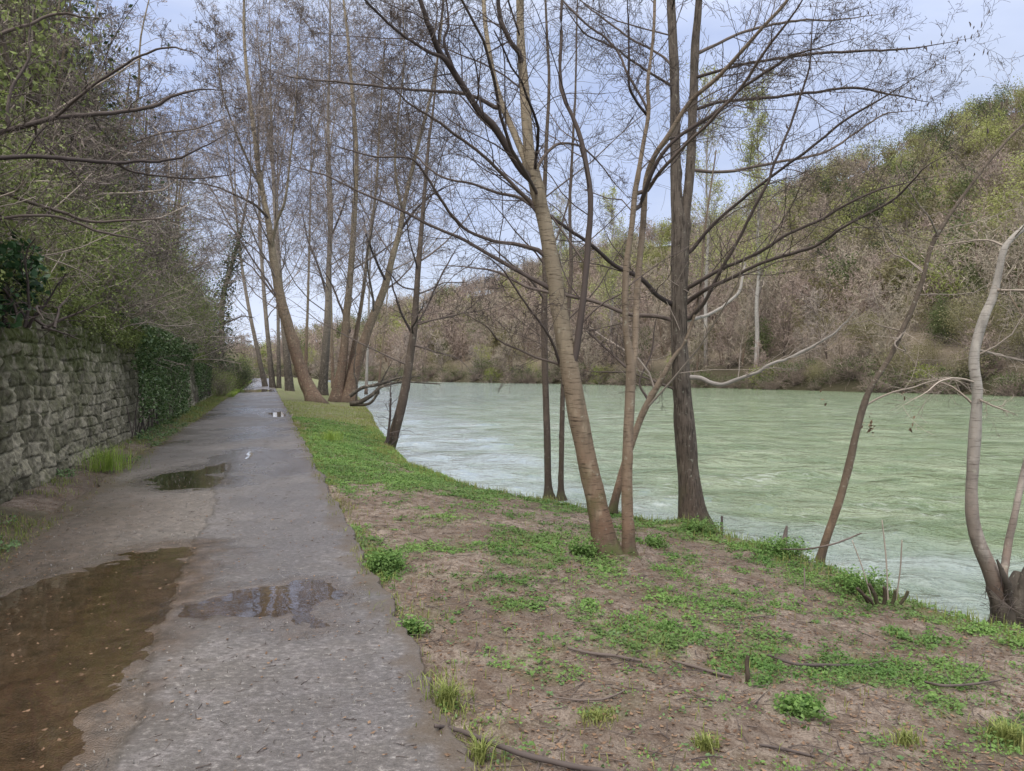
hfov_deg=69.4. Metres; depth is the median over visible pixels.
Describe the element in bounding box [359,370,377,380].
waterside bush
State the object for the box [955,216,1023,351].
bare tree
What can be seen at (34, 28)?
bare tree
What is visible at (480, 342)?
bare tree
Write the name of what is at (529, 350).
bare tree
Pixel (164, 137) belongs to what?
bare tree
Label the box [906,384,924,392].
waterside bush
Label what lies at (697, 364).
bare tree
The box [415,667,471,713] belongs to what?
grass tuft
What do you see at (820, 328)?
leafy tree
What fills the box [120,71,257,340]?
bare tree
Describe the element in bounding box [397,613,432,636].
weed clump
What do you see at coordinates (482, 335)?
bare tree
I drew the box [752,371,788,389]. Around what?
waterside bush
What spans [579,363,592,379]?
waterside bush
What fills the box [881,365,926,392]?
waterside bush
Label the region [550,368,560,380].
waterside bush
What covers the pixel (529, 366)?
leafy tree
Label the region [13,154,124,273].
shrub
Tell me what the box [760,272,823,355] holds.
bare tree
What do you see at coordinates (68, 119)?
bare tree
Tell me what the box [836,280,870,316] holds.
leafy tree
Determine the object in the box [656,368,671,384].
waterside bush
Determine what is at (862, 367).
waterside bush
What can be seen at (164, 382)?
ivy
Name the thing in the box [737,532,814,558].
weed clump
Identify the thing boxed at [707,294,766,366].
bare tree
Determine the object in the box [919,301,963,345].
leafy tree
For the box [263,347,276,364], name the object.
bare tree
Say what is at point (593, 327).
bare tree
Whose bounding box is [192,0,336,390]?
riverside tree
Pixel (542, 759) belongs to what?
fallen stick
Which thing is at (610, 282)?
poplar tree
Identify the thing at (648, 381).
waterside bush
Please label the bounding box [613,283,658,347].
bare tree
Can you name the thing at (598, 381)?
waterside bush
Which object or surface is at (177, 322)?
shrub
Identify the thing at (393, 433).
leaning tree
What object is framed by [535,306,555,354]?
bare tree
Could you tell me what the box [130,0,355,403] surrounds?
riverside tree
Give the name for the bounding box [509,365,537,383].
waterside bush
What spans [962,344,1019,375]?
waterside bush
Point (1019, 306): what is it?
leafy tree
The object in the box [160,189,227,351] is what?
shrub
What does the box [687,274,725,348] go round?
bare tree
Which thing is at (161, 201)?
shrub
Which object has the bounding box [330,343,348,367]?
bare tree
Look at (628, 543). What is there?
alder tree
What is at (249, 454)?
puddle
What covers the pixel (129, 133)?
bare tree
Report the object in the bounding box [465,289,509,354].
bare tree
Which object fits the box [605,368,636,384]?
waterside bush
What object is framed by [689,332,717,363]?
leafy tree
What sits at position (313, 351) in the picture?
leafy tree
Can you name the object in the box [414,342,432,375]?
bare tree
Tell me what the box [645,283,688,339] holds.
bare tree
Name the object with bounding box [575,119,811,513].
leaning tree
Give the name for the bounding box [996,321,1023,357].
leafy tree
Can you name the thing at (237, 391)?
verge grass
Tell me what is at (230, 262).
ivy clad tree
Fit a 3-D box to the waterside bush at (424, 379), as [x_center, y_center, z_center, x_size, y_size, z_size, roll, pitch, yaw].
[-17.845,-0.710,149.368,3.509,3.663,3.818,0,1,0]
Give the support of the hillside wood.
on the hill
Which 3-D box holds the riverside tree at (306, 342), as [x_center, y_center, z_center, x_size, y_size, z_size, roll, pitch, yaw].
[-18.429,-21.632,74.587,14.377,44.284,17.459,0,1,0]
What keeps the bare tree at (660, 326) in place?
on the hill
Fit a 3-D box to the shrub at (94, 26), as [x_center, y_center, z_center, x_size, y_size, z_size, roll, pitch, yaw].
[-11.281,-5.120,15.348,7.291,8.108,7.250,1,1,35]
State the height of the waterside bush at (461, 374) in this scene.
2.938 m
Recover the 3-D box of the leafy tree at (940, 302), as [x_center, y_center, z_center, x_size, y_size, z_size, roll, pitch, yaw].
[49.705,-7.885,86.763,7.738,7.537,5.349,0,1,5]
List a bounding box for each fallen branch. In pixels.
[767,654,883,672]
[924,660,1007,686]
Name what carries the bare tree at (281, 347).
on the hill
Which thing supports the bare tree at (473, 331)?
on the hill
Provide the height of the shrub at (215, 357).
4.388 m
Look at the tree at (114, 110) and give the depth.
17.74 m
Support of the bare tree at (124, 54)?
on the slope
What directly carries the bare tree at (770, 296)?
on the hill
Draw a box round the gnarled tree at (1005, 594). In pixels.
[875,225,1023,630]
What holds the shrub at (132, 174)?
on the slope
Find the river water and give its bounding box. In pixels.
[328,380,1023,621]
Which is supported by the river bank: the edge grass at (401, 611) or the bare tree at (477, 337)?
the edge grass at (401, 611)
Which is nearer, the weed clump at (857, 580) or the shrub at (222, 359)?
the weed clump at (857, 580)
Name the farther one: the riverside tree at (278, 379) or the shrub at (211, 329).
the riverside tree at (278, 379)
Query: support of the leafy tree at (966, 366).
on the hill
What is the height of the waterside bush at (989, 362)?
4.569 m
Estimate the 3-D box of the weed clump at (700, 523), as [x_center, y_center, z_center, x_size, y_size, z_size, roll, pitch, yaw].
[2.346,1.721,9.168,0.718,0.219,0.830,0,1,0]
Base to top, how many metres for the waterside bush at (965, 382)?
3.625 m
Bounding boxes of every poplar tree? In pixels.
[540,189,580,313]
[589,184,631,362]
[681,63,737,365]
[730,65,795,368]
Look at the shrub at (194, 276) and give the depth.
25.75 m
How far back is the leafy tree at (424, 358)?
157.14 m
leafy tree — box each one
[303,346,320,366]
[414,348,433,366]
[428,347,451,376]
[436,337,450,361]
[443,361,459,378]
[468,342,498,369]
[498,342,524,368]
[524,359,539,378]
[594,363,616,384]
[631,326,655,360]
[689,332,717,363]
[700,319,726,346]
[739,311,792,362]
[770,306,808,343]
[783,289,809,323]
[786,309,848,346]
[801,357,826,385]
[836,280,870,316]
[839,303,888,356]
[848,311,898,358]
[874,337,926,381]
[892,290,932,330]
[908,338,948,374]
[912,286,969,342]
[916,297,966,322]
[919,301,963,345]
[929,261,1002,313]
[929,280,1020,356]
[933,296,994,350]
[938,344,998,387]
[985,306,1023,377]
[992,285,1023,330]
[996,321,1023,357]
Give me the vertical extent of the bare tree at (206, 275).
13.534 m
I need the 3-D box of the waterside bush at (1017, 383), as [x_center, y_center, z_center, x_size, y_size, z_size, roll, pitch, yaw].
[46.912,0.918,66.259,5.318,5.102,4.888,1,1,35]
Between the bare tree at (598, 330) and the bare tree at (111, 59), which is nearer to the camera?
the bare tree at (111, 59)
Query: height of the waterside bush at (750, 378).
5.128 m
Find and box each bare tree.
[0,0,153,275]
[0,0,171,246]
[0,1,121,288]
[1,0,119,217]
[2,0,159,200]
[5,0,196,265]
[21,0,208,341]
[43,0,251,321]
[73,3,177,218]
[93,70,179,289]
[94,89,223,303]
[109,112,215,292]
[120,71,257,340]
[135,96,235,298]
[228,334,248,360]
[232,334,248,361]
[235,334,254,367]
[246,348,256,369]
[263,328,282,365]
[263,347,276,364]
[309,349,321,376]
[316,338,335,366]
[330,324,357,365]
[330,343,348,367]
[362,331,378,367]
[362,348,378,370]
[364,327,382,365]
[375,323,396,361]
[377,326,403,366]
[387,334,413,369]
[390,337,408,369]
[391,328,428,369]
[406,304,442,359]
[414,323,436,358]
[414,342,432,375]
[431,337,451,369]
[436,306,461,358]
[448,316,474,363]
[460,314,488,357]
[463,326,489,362]
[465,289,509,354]
[466,315,504,362]
[467,343,494,376]
[472,327,491,357]
[491,319,523,371]
[492,343,512,370]
[500,305,540,358]
[508,305,529,350]
[512,306,547,359]
[527,304,552,351]
[529,286,554,350]
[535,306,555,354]
[537,324,556,368]
[548,326,584,382]
[570,276,605,342]
[573,315,593,361]
[573,325,605,380]
[580,304,601,357]
[581,317,605,364]
[594,317,622,365]
[604,306,632,361]
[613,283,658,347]
[617,291,653,351]
[630,323,664,371]
[631,341,650,380]
[640,269,702,358]
[645,255,710,337]
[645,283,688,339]
[649,296,689,349]
[665,322,696,363]
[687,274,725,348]
[687,285,744,368]
[687,313,716,374]
[688,268,721,333]
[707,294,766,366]
[709,308,752,368]
[719,283,743,336]
[720,267,788,347]
[721,272,779,350]
[730,288,778,355]
[743,339,769,380]
[748,245,804,330]
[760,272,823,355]
[792,242,839,318]
[793,325,822,363]
[797,284,845,358]
[815,299,868,374]
[835,254,892,331]
[843,293,914,374]
[851,266,929,359]
[854,274,884,319]
[861,281,901,338]
[868,246,904,311]
[890,224,970,315]
[929,239,1019,331]
[943,252,971,301]
[950,318,1001,380]
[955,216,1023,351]
[976,189,1023,304]
[995,292,1023,352]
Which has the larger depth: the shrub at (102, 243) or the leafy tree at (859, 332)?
the leafy tree at (859, 332)
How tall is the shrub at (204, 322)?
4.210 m
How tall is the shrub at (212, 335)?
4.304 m
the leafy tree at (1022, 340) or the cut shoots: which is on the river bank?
the cut shoots
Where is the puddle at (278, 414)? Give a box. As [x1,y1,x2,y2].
[268,411,292,416]
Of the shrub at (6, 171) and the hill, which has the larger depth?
the hill
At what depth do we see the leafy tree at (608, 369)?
119.68 m
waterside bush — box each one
[252,367,267,377]
[265,364,283,375]
[308,363,319,374]
[359,364,369,378]
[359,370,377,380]
[363,365,378,374]
[381,366,401,378]
[417,374,430,381]
[420,366,437,378]
[432,365,461,381]
[455,371,465,377]
[466,356,499,378]
[466,369,480,380]
[478,358,504,377]
[480,367,502,382]
[499,366,530,383]
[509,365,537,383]
[526,374,539,383]
[528,369,557,383]
[536,356,558,372]
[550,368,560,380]
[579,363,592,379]
[586,365,608,384]
[591,365,610,382]
[604,374,615,384]
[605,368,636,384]
[638,371,659,385]
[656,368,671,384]
[690,367,715,387]
[691,372,716,387]
[710,373,730,387]
[718,376,738,387]
[726,373,752,388]
[740,382,753,388]
[745,360,784,388]
[747,375,775,389]
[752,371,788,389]
[759,359,793,379]
[772,359,814,387]
[791,355,820,373]
[806,379,825,390]
[817,369,841,384]
[827,356,854,377]
[831,360,865,388]
[836,354,883,379]
[854,365,902,392]
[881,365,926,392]
[898,358,945,391]
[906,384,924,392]
[916,372,968,394]
[923,363,965,391]
[944,370,982,390]
[957,348,1012,372]
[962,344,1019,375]
[983,373,1023,396]
[985,371,1022,395]
[993,369,1023,396]
[1011,374,1023,396]
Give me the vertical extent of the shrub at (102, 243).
3.914 m
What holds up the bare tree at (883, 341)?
on the hill
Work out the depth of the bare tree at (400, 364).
157.26 m
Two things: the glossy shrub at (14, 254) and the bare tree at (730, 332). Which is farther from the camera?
the bare tree at (730, 332)
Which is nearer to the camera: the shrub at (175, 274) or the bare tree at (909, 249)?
the shrub at (175, 274)
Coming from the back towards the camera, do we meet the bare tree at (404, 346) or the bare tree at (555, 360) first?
the bare tree at (404, 346)
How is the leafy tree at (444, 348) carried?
on the hill
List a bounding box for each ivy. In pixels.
[108,292,198,438]
[193,362,214,401]
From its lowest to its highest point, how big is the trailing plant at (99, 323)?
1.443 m
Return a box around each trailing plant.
[0,254,137,358]
[115,313,194,358]
[196,343,217,394]
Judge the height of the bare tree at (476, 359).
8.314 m
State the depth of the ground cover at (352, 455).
5.82 m
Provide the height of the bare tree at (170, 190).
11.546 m
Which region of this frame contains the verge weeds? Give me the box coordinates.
[0,396,223,551]
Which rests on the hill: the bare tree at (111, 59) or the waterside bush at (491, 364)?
the waterside bush at (491, 364)
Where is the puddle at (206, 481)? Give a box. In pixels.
[144,463,226,490]
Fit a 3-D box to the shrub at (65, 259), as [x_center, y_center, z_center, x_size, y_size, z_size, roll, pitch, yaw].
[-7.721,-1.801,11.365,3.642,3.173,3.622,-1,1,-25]
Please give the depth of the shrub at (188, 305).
26.84 m
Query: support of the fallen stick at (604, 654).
on the river bank
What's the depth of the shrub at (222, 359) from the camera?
42.12 m
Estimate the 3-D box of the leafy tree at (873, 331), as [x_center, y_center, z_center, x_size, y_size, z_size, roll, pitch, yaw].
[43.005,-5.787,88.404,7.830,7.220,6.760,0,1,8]
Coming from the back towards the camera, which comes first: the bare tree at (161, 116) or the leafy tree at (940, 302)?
the leafy tree at (940, 302)
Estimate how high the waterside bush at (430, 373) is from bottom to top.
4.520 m
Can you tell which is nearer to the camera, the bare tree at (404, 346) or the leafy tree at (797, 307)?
the leafy tree at (797, 307)
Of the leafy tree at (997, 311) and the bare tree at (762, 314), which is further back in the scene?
the bare tree at (762, 314)
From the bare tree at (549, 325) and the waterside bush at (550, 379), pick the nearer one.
the waterside bush at (550, 379)
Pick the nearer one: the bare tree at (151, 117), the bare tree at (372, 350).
the bare tree at (151, 117)
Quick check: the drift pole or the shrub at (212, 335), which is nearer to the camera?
the drift pole
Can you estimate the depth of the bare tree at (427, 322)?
176.06 m
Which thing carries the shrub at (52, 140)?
on the slope
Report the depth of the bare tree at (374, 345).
175.86 m
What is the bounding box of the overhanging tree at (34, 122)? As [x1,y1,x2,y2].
[0,0,279,277]
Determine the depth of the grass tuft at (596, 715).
3.53 m
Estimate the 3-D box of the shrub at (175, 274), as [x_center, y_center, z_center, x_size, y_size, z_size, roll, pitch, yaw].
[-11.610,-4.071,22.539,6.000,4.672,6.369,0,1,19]
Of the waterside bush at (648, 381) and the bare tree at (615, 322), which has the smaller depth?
the waterside bush at (648, 381)
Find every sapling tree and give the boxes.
[471,0,681,498]
[518,0,683,500]
[814,52,1023,561]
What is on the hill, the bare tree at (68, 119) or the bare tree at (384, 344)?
the bare tree at (384, 344)
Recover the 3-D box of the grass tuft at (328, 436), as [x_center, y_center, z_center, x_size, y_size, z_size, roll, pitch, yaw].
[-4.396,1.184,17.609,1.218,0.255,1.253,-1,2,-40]
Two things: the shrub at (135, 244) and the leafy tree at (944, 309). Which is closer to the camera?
the shrub at (135, 244)
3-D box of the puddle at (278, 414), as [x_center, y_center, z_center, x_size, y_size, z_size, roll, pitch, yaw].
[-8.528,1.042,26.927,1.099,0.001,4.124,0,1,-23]
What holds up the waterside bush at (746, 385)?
on the hill
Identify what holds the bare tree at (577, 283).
on the hill
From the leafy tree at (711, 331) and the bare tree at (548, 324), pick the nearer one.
the leafy tree at (711, 331)
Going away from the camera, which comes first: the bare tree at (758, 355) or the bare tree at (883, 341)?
the bare tree at (883, 341)
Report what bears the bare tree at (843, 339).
on the hill
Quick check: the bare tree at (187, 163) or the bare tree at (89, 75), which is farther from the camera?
the bare tree at (187, 163)
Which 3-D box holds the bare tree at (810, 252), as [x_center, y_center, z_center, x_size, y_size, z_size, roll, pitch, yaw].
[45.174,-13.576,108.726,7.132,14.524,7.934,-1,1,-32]
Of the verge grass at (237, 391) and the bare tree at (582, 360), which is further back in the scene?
the bare tree at (582, 360)
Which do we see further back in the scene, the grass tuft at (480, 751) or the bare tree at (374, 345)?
the bare tree at (374, 345)
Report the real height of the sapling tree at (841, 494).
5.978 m
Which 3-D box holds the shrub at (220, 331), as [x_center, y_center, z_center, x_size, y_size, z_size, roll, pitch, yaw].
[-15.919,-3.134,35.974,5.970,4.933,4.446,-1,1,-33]
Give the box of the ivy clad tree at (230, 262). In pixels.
[202,164,261,390]
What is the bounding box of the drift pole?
[780,533,861,549]
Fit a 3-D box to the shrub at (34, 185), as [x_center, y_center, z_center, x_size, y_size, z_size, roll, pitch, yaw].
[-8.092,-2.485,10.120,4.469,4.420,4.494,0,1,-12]
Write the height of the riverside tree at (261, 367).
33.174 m
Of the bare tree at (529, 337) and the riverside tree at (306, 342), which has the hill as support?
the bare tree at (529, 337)
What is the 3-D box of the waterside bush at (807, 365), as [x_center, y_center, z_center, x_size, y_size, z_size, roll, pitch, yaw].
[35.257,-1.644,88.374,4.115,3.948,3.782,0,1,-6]
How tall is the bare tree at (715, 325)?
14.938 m
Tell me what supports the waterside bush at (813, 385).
on the hill
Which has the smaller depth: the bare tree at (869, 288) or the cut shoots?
the cut shoots
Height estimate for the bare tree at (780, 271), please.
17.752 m
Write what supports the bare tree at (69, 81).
on the slope
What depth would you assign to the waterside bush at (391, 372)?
155.02 m
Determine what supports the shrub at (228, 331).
on the slope
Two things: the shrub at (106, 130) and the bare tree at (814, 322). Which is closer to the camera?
the shrub at (106, 130)
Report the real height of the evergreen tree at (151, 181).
12.132 m
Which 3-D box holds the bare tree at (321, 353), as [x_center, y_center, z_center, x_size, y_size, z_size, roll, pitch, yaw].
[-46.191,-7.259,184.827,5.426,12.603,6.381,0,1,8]
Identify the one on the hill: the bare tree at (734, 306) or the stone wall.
the bare tree at (734, 306)
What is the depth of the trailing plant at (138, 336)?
16.94 m
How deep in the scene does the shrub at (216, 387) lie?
41.87 m
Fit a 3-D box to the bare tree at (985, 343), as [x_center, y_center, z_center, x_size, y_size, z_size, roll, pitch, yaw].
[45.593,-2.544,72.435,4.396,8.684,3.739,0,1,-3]
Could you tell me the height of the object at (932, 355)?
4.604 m
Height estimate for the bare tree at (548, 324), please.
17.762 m
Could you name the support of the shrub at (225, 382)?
on the slope
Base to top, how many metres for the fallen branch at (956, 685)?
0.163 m
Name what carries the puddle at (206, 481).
on the path
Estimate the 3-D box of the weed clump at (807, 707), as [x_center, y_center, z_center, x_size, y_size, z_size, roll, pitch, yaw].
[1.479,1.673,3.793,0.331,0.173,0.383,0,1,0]
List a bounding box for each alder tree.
[235,0,697,554]
[426,0,1020,530]
[526,0,903,555]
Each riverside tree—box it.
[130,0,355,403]
[134,2,376,387]
[149,44,315,385]
[154,0,360,387]
[190,0,483,395]
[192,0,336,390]
[226,0,520,402]
[257,0,388,369]
[265,0,445,387]
[288,0,434,393]
[313,58,476,393]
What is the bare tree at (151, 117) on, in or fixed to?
on the slope
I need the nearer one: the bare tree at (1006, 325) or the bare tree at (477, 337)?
the bare tree at (1006, 325)
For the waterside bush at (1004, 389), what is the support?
on the hill
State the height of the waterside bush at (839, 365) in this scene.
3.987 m
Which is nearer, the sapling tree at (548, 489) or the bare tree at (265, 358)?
the sapling tree at (548, 489)
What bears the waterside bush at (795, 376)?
on the hill
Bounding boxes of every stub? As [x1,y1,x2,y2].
[745,655,749,681]
[781,526,787,545]
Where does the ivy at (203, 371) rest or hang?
attached to the stone wall
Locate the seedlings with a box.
[296,418,1023,770]
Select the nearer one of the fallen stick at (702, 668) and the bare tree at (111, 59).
the fallen stick at (702, 668)
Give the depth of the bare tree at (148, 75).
17.36 m
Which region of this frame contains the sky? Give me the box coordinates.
[49,0,1023,349]
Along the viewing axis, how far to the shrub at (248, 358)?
67.21 m
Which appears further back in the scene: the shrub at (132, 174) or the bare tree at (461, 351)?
the bare tree at (461, 351)
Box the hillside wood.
[226,79,1023,366]
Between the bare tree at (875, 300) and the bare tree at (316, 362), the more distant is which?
the bare tree at (316, 362)
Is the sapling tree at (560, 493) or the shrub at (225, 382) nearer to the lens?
the sapling tree at (560, 493)
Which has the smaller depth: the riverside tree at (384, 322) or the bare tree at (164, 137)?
the bare tree at (164, 137)
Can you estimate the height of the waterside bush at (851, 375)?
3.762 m
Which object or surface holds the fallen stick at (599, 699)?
on the river bank
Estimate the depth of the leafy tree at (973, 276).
91.58 m
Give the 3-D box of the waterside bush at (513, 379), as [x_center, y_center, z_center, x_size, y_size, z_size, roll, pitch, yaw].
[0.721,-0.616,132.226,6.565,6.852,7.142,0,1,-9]
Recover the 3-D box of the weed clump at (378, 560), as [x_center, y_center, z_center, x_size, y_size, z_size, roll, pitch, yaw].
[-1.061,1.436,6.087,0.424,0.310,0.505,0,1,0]
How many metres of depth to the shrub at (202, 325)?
25.43 m
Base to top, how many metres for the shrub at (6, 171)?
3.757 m
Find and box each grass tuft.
[71,440,150,475]
[299,428,349,440]
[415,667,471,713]
[457,724,510,769]
[551,699,626,730]
[688,729,722,754]
[879,721,924,749]
[967,710,1023,755]
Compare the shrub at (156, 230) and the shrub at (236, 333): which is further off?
the shrub at (236, 333)
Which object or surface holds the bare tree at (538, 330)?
on the hill
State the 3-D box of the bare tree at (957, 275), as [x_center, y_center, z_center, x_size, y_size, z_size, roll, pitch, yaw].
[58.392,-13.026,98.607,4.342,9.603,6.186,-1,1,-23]
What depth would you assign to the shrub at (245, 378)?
55.93 m
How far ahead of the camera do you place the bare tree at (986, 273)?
83.61 m
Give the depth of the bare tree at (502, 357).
137.99 m
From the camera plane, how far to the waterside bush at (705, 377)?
99.60 m
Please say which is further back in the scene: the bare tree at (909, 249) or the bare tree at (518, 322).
the bare tree at (518, 322)
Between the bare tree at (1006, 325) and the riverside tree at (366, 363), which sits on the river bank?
the riverside tree at (366, 363)
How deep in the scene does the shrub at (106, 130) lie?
18.71 m
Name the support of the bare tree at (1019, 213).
on the hill
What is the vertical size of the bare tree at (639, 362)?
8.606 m
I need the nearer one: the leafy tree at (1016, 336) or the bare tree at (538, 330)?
the leafy tree at (1016, 336)
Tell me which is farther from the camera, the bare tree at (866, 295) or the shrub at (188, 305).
the bare tree at (866, 295)
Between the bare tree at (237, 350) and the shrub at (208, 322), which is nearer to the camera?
the shrub at (208, 322)
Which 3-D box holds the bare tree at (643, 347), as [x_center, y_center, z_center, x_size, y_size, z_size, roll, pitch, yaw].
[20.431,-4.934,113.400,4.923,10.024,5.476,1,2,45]
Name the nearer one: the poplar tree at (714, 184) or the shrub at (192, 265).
the shrub at (192, 265)
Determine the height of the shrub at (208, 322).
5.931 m
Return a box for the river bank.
[268,376,1023,770]
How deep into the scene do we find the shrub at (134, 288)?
15.63 m
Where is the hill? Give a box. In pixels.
[212,113,1023,394]
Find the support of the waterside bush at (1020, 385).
on the hill
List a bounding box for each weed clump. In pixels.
[356,539,408,576]
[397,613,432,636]
[560,532,606,558]
[636,532,671,548]
[678,515,736,538]
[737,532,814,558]
[772,690,836,729]
[813,564,895,599]
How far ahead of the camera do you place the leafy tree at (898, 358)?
78.07 m
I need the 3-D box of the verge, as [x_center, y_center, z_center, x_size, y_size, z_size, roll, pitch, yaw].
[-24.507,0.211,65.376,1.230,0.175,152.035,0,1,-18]
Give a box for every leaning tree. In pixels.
[228,25,514,448]
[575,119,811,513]
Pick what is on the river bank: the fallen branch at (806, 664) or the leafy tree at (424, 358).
the fallen branch at (806, 664)
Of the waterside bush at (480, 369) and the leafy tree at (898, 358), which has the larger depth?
the waterside bush at (480, 369)
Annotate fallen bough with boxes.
[349,351,441,406]
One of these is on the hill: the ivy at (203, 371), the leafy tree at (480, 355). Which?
the leafy tree at (480, 355)
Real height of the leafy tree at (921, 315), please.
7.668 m
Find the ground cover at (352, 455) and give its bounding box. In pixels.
[288,415,1023,770]
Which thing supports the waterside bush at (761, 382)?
on the hill
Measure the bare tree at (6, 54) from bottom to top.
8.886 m
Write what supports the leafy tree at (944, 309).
on the hill
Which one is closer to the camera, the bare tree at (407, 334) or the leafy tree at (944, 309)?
the leafy tree at (944, 309)
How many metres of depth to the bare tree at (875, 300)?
93.14 m
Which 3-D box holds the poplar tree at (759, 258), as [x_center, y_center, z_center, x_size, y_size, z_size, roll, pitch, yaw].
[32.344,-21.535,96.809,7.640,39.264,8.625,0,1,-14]
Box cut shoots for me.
[852,520,908,604]
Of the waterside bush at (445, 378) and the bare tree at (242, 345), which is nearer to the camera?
the waterside bush at (445, 378)
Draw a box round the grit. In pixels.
[8,462,447,770]
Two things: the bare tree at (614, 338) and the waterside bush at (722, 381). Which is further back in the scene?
the bare tree at (614, 338)
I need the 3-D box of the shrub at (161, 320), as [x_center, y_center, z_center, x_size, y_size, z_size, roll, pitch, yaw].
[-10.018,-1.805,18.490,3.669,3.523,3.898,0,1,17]
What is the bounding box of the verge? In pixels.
[0,378,250,550]
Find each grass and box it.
[216,380,251,397]
[289,413,524,770]
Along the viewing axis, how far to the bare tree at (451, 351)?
165.96 m
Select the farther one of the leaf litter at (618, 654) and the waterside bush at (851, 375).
the waterside bush at (851, 375)
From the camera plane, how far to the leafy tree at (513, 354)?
139.13 m
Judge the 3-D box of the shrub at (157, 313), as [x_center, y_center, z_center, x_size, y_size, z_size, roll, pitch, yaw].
[-9.952,-2.939,16.819,5.174,4.263,5.492,-1,2,-41]
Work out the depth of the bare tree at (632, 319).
125.16 m
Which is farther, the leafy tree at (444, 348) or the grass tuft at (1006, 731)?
the leafy tree at (444, 348)
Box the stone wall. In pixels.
[0,272,212,504]
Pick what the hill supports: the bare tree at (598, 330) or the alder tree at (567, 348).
the bare tree at (598, 330)
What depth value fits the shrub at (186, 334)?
22.18 m
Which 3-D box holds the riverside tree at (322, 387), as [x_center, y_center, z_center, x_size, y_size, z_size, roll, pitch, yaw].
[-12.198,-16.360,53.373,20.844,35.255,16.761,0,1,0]
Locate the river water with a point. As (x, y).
(771, 463)
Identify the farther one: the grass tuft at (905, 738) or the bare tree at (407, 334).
the bare tree at (407, 334)
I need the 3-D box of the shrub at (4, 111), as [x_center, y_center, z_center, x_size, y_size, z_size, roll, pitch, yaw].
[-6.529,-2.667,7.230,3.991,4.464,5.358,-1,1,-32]
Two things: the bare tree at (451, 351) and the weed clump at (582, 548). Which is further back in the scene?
the bare tree at (451, 351)
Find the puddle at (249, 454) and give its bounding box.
[245,452,252,458]
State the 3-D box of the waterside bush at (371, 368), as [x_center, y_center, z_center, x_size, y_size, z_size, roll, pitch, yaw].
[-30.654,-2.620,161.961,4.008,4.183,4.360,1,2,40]
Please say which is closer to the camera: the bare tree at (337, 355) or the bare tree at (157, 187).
the bare tree at (157, 187)
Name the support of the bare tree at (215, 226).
on the slope
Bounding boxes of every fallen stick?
[434,724,615,770]
[554,689,626,702]
[568,647,640,661]
[672,660,731,677]
[759,744,814,757]
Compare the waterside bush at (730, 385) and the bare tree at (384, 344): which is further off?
the bare tree at (384, 344)
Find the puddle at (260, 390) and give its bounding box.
[241,389,270,392]
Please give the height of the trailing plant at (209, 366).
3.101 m
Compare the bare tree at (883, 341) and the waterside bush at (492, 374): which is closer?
the bare tree at (883, 341)
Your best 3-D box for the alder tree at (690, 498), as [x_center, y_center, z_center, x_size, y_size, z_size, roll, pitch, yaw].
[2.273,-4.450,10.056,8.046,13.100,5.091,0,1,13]
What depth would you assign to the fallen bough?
30.96 m
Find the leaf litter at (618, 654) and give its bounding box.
[0,412,1023,770]
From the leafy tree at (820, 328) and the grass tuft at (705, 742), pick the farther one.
the leafy tree at (820, 328)
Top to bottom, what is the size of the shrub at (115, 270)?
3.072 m
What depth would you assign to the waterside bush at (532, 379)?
130.39 m
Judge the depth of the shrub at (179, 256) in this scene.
26.81 m
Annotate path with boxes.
[0,378,476,770]
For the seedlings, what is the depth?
4.84 m
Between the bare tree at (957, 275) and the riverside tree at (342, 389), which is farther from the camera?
the bare tree at (957, 275)
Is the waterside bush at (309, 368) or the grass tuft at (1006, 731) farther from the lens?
the waterside bush at (309, 368)
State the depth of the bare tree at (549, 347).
134.37 m
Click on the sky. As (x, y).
(1007, 18)
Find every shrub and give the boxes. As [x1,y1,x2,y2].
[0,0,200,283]
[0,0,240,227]
[0,10,77,232]
[0,24,45,91]
[0,51,138,290]
[0,60,115,308]
[0,79,103,211]
[0,89,131,286]
[0,90,177,317]
[0,104,112,239]
[0,169,135,328]
[0,230,106,344]
[1,6,181,270]
[2,5,154,203]
[5,146,192,322]
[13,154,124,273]
[31,137,227,349]
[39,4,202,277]
[48,209,156,294]
[57,23,176,213]
[69,216,188,335]
[85,62,206,292]
[86,61,137,214]
[91,166,190,293]
[92,169,220,333]
[97,90,174,232]
[101,267,180,380]
[105,119,208,275]
[112,209,203,313]
[114,270,189,335]
[125,281,199,371]
[128,165,227,322]
[128,256,218,347]
[130,268,221,351]
[136,269,202,348]
[148,286,208,356]
[150,234,199,267]
[152,272,217,353]
[153,191,263,324]
[154,257,212,338]
[157,263,248,366]
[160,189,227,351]
[168,231,261,378]
[185,276,250,362]
[185,284,233,349]
[192,301,253,372]
[197,274,269,369]
[198,286,247,358]
[201,327,255,389]
[209,296,255,355]
[209,351,232,398]
[212,338,234,373]
[212,365,241,396]
[217,343,258,387]
[225,353,270,390]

